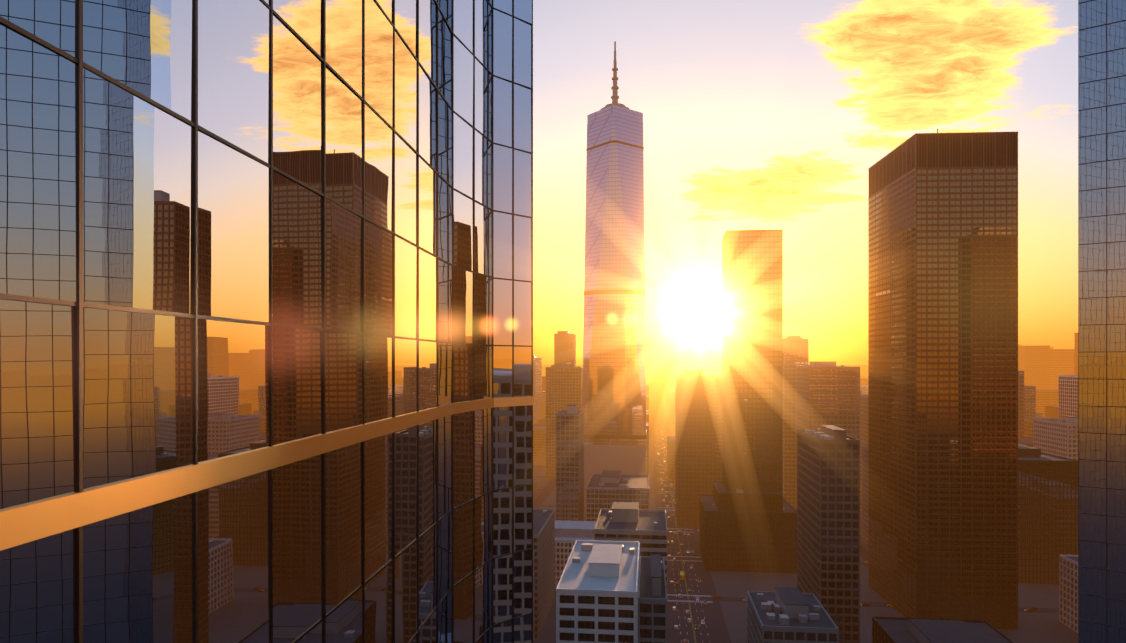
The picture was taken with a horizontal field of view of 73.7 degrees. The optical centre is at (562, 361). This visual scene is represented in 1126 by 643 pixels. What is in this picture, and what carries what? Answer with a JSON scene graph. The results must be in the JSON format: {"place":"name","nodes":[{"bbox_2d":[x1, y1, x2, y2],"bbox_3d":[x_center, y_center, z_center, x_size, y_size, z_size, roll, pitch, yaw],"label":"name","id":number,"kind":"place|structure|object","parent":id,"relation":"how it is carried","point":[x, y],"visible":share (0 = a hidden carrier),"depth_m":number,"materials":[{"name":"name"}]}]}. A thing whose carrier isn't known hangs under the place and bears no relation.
{"place":"outdoors","nodes":[
{"label":"outdoors","id":0,"kind":"place"},
{"bbox_2d":[686,299,715,327],"bbox_3d":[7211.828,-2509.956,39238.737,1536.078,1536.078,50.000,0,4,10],"label":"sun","id":1,"kind":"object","parent":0,"point":[700,313],"visible":1,"depth_m":39252.20,"materials":[{"name":"white"}]},
{"bbox_2d":[533,365,1058,642],"bbox_3d":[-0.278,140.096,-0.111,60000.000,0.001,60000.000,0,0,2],"label":"ground","id":2,"kind":"structure","parent":0,"point":[715,630],"depth_m":531.35,"materials":[{"name":"asphalt"}]},
{"bbox_2d":[0,0,533,642],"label":"glass building","id":3,"kind":"structure","parent":2,"relation":"on","point":[266,320],"depth_m":8.87,"materials":[{"name":"glass"}]},
{"bbox_2d":[582,41,646,497],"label":"skyscraper","id":4,"kind":"structure","parent":2,"relation":"on","point":[614,386],"depth_m":768.67,"materials":[{"name":"grey glass"}]},
{"bbox_2d":[652,408,711,642],"bbox_3d":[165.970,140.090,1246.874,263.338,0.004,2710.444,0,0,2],"label":"road markings","id":5,"kind":"object","parent":2,"relation":"on","point":[680,553],"visible":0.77,"depth_m":526.04,"materials":[{"name":"white paint"}]},
{"bbox_2d":[549,429,1037,642],"bbox_3d":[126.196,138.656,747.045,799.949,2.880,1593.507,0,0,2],"label":"cars","id":6,"kind":"object","parent":2,"relation":"on","point":[1030,608],"visible":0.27,"depth_m":480.27,"materials":[{"name":"white"}]},
{"bbox_2d":[533,229,1077,642],"bbox_3d":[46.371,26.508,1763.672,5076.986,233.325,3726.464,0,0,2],"label":"city buildings","id":7,"kind":"structure","parent":2,"relation":"on","point":[767,454],"depth_m":498.84,"materials":[{"name":"concrete"}]},
{"bbox_2d":[868,129,1017,629],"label":"brown office tower","id":8,"kind":"structure","parent":2,"relation":"on","point":[942,375],"depth_m":394.27,"materials":[{"name":"brown glass"}]},
{"bbox_2d":[1078,0,1125,642],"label":"blue glass tower","id":9,"kind":"structure","parent":2,"relation":"on","point":[1101,321],"depth_m":67.61,"materials":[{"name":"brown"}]},
{"bbox_2d":[533,0,1077,364],"label":"sky","id":10,"kind":"structure","parent":0,"point":[758,114],"materials":[{"name":"yellow"}]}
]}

